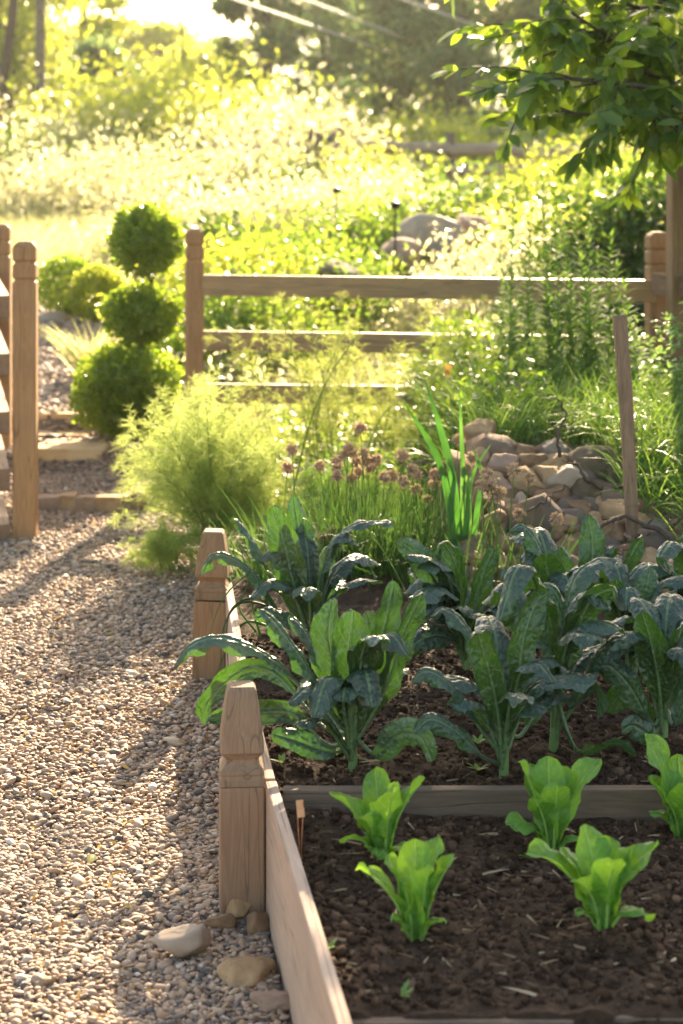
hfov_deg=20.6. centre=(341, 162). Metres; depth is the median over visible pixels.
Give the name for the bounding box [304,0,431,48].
overhead cable
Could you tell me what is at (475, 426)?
rock
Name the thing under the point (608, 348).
tall weed
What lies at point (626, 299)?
tall weed
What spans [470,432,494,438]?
rock
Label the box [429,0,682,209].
overhanging tree
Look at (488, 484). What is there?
chive clump
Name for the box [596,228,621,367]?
tall weed
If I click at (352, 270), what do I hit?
boulder
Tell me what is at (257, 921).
stone
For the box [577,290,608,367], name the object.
tall weed
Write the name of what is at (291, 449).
chive clump
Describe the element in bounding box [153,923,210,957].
stone
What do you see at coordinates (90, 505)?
edging stone
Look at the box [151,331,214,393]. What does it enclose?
round shrub
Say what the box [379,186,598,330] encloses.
shrub
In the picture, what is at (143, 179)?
shrub
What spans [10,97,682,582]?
ground
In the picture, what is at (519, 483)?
rock
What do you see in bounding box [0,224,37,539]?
rail fence
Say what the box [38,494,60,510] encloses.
edging stone
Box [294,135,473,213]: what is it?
shrub
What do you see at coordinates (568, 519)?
rock
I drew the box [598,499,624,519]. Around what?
rock
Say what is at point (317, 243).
shrub
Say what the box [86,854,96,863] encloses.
fallen leaf
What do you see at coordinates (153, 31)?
tree
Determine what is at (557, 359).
tall weed
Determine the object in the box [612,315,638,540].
garden stake
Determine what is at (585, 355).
tall weed
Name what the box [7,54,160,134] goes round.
shrub
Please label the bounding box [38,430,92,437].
step stone
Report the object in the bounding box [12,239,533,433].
perennial cover
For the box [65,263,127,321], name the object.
round shrub
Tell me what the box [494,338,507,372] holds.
tall weed
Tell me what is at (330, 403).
asparagus fern
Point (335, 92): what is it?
shrub
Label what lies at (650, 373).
tall weed
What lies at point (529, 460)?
rock
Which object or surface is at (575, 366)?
tall weed
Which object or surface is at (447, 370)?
seed stalk
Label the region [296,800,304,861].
plant marker
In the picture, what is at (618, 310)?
tall weed
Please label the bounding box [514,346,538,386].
tall weed
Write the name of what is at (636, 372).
tall weed
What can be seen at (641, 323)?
shrub
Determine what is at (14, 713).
twig
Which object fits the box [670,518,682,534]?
rock
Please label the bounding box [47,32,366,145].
shrub
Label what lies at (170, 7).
sky
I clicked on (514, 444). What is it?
rock
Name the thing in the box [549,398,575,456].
dead branch
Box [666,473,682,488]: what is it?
vine sprout
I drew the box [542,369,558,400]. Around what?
tall weed
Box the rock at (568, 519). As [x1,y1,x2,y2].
[563,514,577,529]
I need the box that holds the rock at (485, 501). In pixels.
[481,494,491,506]
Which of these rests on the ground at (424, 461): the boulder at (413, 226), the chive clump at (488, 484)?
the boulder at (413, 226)
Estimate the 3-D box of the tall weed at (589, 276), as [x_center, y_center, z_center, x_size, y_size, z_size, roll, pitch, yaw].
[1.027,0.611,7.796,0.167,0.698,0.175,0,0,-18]
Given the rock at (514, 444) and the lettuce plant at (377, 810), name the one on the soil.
the lettuce plant at (377, 810)
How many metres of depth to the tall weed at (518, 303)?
7.93 m
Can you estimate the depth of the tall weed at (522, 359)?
7.12 m
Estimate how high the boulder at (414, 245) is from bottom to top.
0.250 m
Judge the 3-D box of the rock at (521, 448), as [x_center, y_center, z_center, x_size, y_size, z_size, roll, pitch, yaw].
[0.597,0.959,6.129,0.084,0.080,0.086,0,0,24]
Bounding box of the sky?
[17,0,502,36]
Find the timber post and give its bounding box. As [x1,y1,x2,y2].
[666,107,682,387]
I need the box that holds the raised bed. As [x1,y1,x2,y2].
[192,528,682,1023]
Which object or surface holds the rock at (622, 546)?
on the ground at (424, 461)
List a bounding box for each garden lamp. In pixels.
[331,187,340,228]
[389,201,401,276]
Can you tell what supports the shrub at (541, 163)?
on the ground at (424, 461)
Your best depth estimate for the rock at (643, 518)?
5.69 m
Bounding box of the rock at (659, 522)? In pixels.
[639,518,668,528]
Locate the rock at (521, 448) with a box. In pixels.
[515,444,534,454]
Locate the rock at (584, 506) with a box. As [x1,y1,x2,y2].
[565,500,591,512]
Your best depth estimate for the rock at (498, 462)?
6.01 m
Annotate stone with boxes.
[38,310,68,321]
[38,409,84,419]
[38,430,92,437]
[38,442,109,460]
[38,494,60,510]
[43,438,108,442]
[58,491,78,510]
[73,494,97,511]
[82,494,127,513]
[108,443,137,449]
[122,493,146,511]
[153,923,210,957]
[203,913,237,929]
[216,957,275,986]
[225,899,250,918]
[247,911,269,934]
[249,991,289,1011]
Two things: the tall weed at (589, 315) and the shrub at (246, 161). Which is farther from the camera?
the shrub at (246, 161)
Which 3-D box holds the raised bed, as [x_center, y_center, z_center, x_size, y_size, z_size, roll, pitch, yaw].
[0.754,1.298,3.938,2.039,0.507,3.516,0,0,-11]
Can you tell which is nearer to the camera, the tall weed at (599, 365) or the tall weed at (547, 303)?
the tall weed at (599, 365)
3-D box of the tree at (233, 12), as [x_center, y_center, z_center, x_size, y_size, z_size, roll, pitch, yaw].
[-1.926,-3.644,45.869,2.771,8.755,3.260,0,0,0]
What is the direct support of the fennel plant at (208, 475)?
on the gravel
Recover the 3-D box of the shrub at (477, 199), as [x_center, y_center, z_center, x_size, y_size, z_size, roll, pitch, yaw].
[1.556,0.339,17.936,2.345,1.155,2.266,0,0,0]
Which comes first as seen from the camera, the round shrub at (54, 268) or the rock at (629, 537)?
the rock at (629, 537)
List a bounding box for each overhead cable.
[234,0,414,60]
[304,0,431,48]
[403,0,525,43]
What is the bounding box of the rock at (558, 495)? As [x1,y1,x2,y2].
[533,489,564,501]
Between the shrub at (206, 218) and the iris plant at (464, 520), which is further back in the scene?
the shrub at (206, 218)
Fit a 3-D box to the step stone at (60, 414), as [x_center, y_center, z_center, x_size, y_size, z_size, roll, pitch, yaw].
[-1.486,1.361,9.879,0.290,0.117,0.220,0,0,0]
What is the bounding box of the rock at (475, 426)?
[463,418,496,440]
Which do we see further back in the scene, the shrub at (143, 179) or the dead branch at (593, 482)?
the shrub at (143, 179)
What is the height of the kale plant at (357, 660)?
0.404 m
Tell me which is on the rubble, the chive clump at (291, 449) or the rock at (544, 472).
the rock at (544, 472)
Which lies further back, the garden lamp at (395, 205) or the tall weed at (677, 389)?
the garden lamp at (395, 205)
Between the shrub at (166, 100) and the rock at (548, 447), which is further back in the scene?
the shrub at (166, 100)
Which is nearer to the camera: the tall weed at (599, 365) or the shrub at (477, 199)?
the tall weed at (599, 365)
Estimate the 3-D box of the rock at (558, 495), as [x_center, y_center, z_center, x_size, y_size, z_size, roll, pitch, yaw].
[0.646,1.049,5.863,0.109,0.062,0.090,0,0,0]
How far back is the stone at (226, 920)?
3.66 m
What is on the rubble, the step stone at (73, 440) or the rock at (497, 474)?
the rock at (497, 474)
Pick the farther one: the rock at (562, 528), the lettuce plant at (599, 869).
the rock at (562, 528)
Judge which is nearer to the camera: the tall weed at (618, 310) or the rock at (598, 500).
the rock at (598, 500)
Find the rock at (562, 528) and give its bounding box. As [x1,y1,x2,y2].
[552,523,567,532]
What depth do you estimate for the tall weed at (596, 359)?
7.46 m
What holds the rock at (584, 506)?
on the rubble
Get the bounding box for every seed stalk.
[293,244,436,492]
[360,364,452,475]
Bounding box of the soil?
[232,574,682,1023]
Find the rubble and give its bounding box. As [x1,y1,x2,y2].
[450,433,682,607]
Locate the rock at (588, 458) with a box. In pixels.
[568,445,621,478]
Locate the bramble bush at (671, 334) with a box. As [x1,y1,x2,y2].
[629,301,682,418]
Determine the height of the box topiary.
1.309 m
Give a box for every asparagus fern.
[185,291,424,518]
[372,293,520,451]
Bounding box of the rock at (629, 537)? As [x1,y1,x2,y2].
[623,528,648,539]
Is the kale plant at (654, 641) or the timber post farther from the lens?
the timber post
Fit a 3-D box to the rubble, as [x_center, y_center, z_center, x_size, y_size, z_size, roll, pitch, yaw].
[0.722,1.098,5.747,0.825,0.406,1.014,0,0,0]
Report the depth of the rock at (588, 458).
5.98 m
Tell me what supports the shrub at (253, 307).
on the ground at (424, 461)
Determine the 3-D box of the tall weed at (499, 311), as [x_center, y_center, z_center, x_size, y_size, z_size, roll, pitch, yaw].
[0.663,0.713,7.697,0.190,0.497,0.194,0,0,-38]
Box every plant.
[104,366,310,555]
[117,519,203,577]
[174,580,436,771]
[199,495,393,635]
[209,547,281,675]
[329,767,424,859]
[355,834,453,940]
[396,537,518,669]
[403,378,490,545]
[411,589,598,779]
[482,557,635,756]
[501,514,643,641]
[505,756,601,848]
[527,824,658,931]
[594,562,682,673]
[600,593,682,744]
[629,534,682,596]
[644,733,682,840]
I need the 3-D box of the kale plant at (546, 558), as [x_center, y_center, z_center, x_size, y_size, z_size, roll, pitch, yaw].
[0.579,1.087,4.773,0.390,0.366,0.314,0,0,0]
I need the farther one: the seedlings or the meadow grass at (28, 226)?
the meadow grass at (28, 226)
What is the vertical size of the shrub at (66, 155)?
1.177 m
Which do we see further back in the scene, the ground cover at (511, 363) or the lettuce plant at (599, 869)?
the ground cover at (511, 363)
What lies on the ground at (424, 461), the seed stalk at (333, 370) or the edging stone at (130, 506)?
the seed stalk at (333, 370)
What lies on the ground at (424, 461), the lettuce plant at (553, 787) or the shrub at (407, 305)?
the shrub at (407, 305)
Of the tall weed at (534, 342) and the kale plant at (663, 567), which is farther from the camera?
the tall weed at (534, 342)
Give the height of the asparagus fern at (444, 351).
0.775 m
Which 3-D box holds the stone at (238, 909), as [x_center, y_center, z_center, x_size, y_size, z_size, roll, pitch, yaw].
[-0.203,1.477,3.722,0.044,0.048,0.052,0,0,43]
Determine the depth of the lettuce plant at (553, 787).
3.52 m
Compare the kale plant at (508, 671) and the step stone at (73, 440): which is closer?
the kale plant at (508, 671)
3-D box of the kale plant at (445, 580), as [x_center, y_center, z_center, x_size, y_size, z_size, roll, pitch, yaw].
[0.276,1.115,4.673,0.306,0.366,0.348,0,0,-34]
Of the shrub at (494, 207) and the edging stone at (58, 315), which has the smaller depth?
the edging stone at (58, 315)
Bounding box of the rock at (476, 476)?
[468,467,480,485]
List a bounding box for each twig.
[5,710,17,721]
[34,701,72,711]
[136,718,189,724]
[143,724,189,745]
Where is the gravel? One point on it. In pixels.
(187, 897)
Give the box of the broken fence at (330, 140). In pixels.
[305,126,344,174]
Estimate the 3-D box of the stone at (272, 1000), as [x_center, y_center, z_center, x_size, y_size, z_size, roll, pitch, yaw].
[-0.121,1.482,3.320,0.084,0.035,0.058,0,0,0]
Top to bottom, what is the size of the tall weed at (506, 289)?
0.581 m
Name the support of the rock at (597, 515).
on the rubble
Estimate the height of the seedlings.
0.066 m
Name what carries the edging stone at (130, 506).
on the gravel
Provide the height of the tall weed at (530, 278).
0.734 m
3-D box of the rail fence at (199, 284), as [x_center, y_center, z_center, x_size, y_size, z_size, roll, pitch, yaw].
[0.373,0.958,8.787,2.298,1.285,0.156,0,0,10]
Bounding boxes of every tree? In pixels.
[0,0,103,136]
[2,4,97,122]
[5,0,145,124]
[67,30,147,113]
[104,3,246,78]
[140,35,276,105]
[205,0,318,99]
[238,0,392,124]
[291,0,485,135]
[302,0,396,94]
[310,0,584,140]
[393,0,616,133]
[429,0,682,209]
[484,0,682,135]
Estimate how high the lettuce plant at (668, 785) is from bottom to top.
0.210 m
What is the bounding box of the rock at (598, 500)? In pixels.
[589,495,601,505]
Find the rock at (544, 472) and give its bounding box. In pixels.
[532,465,557,488]
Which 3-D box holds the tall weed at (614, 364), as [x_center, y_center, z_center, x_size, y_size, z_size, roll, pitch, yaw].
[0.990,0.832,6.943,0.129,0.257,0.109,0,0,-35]
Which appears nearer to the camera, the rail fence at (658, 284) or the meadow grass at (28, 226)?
the rail fence at (658, 284)
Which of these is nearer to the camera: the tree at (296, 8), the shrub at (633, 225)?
the shrub at (633, 225)
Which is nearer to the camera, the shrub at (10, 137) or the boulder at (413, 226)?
the boulder at (413, 226)
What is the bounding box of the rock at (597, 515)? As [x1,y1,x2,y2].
[587,511,601,521]
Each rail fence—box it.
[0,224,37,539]
[185,228,665,465]
[243,132,652,191]
[652,273,682,376]
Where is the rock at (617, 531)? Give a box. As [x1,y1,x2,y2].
[598,520,625,541]
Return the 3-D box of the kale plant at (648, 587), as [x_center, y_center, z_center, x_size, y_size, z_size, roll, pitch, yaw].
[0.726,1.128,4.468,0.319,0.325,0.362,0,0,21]
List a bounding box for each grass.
[0,152,663,444]
[40,318,122,373]
[373,312,682,539]
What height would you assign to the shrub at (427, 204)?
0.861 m
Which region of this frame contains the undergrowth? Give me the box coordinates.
[0,103,650,204]
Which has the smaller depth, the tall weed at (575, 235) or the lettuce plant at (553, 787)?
the lettuce plant at (553, 787)
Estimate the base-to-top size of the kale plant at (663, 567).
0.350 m
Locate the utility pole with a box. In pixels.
[35,0,44,120]
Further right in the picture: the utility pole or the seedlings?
the seedlings
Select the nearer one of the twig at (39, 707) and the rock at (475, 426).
the twig at (39, 707)
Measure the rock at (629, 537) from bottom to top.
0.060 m
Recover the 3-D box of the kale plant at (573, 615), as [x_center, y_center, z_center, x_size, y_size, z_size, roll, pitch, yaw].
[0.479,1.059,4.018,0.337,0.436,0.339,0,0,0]
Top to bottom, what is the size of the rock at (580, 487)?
0.088 m
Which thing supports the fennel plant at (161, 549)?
on the gravel
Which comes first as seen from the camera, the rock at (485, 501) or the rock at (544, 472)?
the rock at (485, 501)
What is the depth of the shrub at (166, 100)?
33.31 m
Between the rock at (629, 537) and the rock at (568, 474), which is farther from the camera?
the rock at (568, 474)
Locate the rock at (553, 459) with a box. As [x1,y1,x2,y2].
[539,453,567,467]
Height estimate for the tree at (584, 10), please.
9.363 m
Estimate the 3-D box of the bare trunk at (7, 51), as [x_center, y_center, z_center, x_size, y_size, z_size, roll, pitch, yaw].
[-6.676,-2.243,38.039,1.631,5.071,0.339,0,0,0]
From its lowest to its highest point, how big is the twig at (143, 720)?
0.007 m
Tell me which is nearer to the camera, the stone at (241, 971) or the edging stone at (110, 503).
the stone at (241, 971)
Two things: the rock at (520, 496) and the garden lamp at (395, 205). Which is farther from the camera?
the garden lamp at (395, 205)
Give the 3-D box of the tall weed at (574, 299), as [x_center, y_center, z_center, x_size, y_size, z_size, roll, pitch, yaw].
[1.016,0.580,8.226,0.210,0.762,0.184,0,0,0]
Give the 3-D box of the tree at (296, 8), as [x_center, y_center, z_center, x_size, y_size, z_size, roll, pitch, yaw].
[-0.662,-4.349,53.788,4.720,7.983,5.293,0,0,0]
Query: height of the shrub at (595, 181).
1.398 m
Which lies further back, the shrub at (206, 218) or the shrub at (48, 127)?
the shrub at (48, 127)
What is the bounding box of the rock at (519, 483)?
[509,466,543,491]
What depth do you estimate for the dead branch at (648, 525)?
5.54 m
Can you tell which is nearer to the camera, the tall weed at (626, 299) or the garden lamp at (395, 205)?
the tall weed at (626, 299)
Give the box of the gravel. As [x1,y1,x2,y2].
[0,283,289,1023]
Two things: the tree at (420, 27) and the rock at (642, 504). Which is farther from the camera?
the tree at (420, 27)
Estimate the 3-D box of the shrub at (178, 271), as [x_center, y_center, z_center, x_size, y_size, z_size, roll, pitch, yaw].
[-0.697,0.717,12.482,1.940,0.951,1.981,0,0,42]
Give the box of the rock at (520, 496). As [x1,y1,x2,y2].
[515,492,527,502]
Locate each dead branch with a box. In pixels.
[526,484,569,512]
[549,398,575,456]
[562,459,613,490]
[600,511,672,540]
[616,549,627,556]
[632,511,682,537]
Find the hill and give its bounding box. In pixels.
[5,21,675,101]
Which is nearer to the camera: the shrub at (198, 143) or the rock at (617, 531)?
the rock at (617, 531)
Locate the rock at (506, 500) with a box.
[501,497,514,510]
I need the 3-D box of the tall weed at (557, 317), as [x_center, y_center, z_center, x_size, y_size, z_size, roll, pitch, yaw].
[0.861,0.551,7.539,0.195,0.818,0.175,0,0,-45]
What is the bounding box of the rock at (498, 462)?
[486,453,518,471]
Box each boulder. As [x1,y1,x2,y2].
[318,259,360,275]
[379,237,421,269]
[396,212,462,259]
[454,214,489,243]
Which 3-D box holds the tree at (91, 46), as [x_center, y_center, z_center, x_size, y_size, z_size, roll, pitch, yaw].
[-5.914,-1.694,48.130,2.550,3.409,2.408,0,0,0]
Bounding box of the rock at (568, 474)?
[545,464,588,488]
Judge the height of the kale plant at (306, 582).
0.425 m
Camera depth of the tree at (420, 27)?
45.05 m
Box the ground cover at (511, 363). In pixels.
[238,308,554,570]
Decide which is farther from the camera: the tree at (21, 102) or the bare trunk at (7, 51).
the tree at (21, 102)
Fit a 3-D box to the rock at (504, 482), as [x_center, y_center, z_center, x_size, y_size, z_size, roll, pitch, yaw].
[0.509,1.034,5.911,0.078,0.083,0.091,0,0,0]
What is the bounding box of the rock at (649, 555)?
[639,547,656,563]
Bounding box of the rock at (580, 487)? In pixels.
[570,477,622,497]
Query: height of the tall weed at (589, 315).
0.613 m
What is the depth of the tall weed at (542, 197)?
7.78 m
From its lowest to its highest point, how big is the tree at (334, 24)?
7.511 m
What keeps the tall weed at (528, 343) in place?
on the ground at (424, 461)
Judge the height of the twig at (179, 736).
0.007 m
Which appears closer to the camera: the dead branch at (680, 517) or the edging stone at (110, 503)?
the dead branch at (680, 517)
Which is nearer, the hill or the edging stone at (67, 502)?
the edging stone at (67, 502)
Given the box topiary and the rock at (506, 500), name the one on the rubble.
the rock at (506, 500)
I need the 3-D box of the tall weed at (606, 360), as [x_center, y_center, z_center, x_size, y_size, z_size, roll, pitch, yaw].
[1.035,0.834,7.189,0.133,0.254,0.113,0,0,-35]
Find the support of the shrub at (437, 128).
on the ground at (424, 461)
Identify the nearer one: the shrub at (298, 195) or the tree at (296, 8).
the shrub at (298, 195)
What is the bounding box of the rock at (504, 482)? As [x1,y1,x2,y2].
[494,477,513,488]
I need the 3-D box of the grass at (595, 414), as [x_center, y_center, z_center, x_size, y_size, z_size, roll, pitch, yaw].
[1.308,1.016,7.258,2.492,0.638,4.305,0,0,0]
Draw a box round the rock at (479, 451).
[473,447,490,462]
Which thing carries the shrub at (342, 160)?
on the ground at (424, 461)
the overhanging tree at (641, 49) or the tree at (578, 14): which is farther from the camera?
the tree at (578, 14)
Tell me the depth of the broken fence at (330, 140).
25.95 m
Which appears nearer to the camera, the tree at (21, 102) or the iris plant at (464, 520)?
the iris plant at (464, 520)
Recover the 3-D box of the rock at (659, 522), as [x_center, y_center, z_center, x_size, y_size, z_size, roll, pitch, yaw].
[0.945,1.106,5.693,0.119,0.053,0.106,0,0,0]
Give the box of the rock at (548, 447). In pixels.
[538,438,569,454]
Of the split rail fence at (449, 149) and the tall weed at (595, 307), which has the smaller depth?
the tall weed at (595, 307)
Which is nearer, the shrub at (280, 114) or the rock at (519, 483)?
the rock at (519, 483)
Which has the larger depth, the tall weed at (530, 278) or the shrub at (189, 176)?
the shrub at (189, 176)
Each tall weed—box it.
[484,275,519,365]
[489,192,527,371]
[490,293,525,355]
[491,352,508,407]
[494,251,532,356]
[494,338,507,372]
[507,339,525,375]
[509,349,529,394]
[514,252,541,357]
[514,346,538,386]
[515,216,545,354]
[523,334,557,380]
[531,172,568,358]
[531,251,569,371]
[532,292,567,377]
[536,199,576,368]
[536,319,565,369]
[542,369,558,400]
[545,352,564,384]
[547,343,569,384]
[554,237,590,366]
[554,278,595,374]
[555,366,569,391]
[556,210,583,348]
[562,350,583,380]
[565,213,606,353]
[566,354,591,391]
[569,356,592,396]
[570,250,612,382]
[570,318,605,388]
[575,225,607,364]
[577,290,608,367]
[587,340,601,372]
[588,250,615,360]
[589,357,608,390]
[593,354,616,402]
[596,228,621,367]
[598,349,615,381]
[599,338,614,372]
[604,258,644,365]
[613,275,651,380]
[623,303,661,381]
[631,360,644,388]
[643,363,661,391]
[644,364,661,404]
[657,354,679,397]
[667,376,681,399]
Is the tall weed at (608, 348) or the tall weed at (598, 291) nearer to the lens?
the tall weed at (608, 348)
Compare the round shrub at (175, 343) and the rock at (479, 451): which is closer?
the rock at (479, 451)
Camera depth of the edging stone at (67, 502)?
8.01 m
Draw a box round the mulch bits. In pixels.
[260,651,682,999]
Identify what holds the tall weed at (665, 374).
on the ground at (424, 461)
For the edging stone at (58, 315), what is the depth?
13.16 m
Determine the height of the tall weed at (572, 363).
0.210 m
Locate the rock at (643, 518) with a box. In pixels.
[638,512,649,526]
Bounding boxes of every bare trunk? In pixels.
[0,0,38,121]
[158,0,201,80]
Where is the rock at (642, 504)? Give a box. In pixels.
[638,500,654,509]
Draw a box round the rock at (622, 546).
[616,543,644,557]
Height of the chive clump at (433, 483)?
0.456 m
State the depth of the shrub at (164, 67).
40.01 m
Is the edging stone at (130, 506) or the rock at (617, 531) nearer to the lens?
the rock at (617, 531)
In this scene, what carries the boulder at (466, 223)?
on the ground at (424, 461)
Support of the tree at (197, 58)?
on the ground at (424, 461)
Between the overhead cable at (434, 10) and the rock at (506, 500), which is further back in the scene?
the overhead cable at (434, 10)
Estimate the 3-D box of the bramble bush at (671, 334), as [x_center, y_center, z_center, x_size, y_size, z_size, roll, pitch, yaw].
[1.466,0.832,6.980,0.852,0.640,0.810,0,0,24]
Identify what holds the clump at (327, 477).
on the ground at (424, 461)
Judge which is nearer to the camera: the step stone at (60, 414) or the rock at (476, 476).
the rock at (476, 476)
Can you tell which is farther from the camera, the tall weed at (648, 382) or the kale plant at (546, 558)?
the tall weed at (648, 382)
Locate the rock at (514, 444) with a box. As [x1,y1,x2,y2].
[512,442,524,447]
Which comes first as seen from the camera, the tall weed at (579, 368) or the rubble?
the rubble
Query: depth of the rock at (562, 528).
5.64 m
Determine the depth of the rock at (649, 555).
5.48 m
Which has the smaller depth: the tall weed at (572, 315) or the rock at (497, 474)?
the rock at (497, 474)
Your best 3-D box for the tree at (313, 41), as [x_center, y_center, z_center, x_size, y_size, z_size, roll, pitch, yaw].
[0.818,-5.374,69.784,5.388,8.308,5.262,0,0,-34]
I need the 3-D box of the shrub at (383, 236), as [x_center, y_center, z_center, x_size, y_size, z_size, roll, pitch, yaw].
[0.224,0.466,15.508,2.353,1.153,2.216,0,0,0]
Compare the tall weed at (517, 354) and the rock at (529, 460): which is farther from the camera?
the tall weed at (517, 354)
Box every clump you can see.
[187,443,406,585]
[219,421,487,584]
[295,439,434,542]
[306,433,528,590]
[358,462,581,601]
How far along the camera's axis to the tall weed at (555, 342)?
7.92 m
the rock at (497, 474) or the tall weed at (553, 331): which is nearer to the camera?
the rock at (497, 474)
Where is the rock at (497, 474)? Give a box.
[490,471,503,479]
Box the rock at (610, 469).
[605,462,622,482]
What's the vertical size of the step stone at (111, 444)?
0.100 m
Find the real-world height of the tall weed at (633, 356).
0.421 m
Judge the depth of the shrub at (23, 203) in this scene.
23.41 m
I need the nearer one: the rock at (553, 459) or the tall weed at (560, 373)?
the rock at (553, 459)
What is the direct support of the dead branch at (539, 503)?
on the rubble
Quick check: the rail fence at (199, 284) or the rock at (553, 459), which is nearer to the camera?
the rock at (553, 459)
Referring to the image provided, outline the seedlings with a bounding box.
[271,734,530,996]
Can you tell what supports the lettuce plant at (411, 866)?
on the soil
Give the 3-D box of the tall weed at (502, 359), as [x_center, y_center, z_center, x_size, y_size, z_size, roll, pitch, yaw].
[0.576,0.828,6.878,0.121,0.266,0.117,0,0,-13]
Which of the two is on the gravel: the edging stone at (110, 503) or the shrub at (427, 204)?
the edging stone at (110, 503)
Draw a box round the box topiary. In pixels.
[66,201,185,438]
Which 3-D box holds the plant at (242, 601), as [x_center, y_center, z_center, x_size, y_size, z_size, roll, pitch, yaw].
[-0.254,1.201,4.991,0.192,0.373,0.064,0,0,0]
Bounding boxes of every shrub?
[0,22,314,180]
[0,45,282,220]
[0,62,225,176]
[0,107,120,208]
[0,118,207,227]
[3,140,97,182]
[4,11,354,125]
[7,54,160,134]
[36,252,93,314]
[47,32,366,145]
[52,132,337,258]
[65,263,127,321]
[88,198,338,330]
[102,179,438,319]
[109,125,244,190]
[145,62,433,178]
[145,89,404,205]
[145,191,296,282]
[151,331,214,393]
[158,149,345,237]
[160,236,386,374]
[171,120,480,256]
[174,42,385,138]
[218,120,451,199]
[243,149,471,276]
[245,223,426,332]
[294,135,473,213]
[333,84,521,176]
[350,188,496,276]
[351,216,544,332]
[362,137,553,213]
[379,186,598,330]
[403,158,593,247]
[419,152,665,276]
[438,124,664,215]
[441,146,665,334]
[468,136,665,221]
[502,255,645,335]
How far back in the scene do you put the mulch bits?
3.42 m
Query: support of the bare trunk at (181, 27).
on the ground at (424, 461)
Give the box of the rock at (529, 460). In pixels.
[518,453,547,467]
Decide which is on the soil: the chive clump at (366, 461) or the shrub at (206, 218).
the chive clump at (366, 461)
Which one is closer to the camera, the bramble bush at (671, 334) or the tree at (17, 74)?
the bramble bush at (671, 334)
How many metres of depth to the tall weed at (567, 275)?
7.75 m
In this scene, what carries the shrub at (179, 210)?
on the ground at (424, 461)
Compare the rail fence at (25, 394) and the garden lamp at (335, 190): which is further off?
the garden lamp at (335, 190)
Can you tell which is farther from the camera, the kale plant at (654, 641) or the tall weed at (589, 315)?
the tall weed at (589, 315)
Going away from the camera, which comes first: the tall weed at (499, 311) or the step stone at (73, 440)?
the tall weed at (499, 311)
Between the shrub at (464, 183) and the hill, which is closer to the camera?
the shrub at (464, 183)
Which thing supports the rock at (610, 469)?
on the rubble
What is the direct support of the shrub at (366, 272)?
on the ground at (424, 461)
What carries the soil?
in the raised bed
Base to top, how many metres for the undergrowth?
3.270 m
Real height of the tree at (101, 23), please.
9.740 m

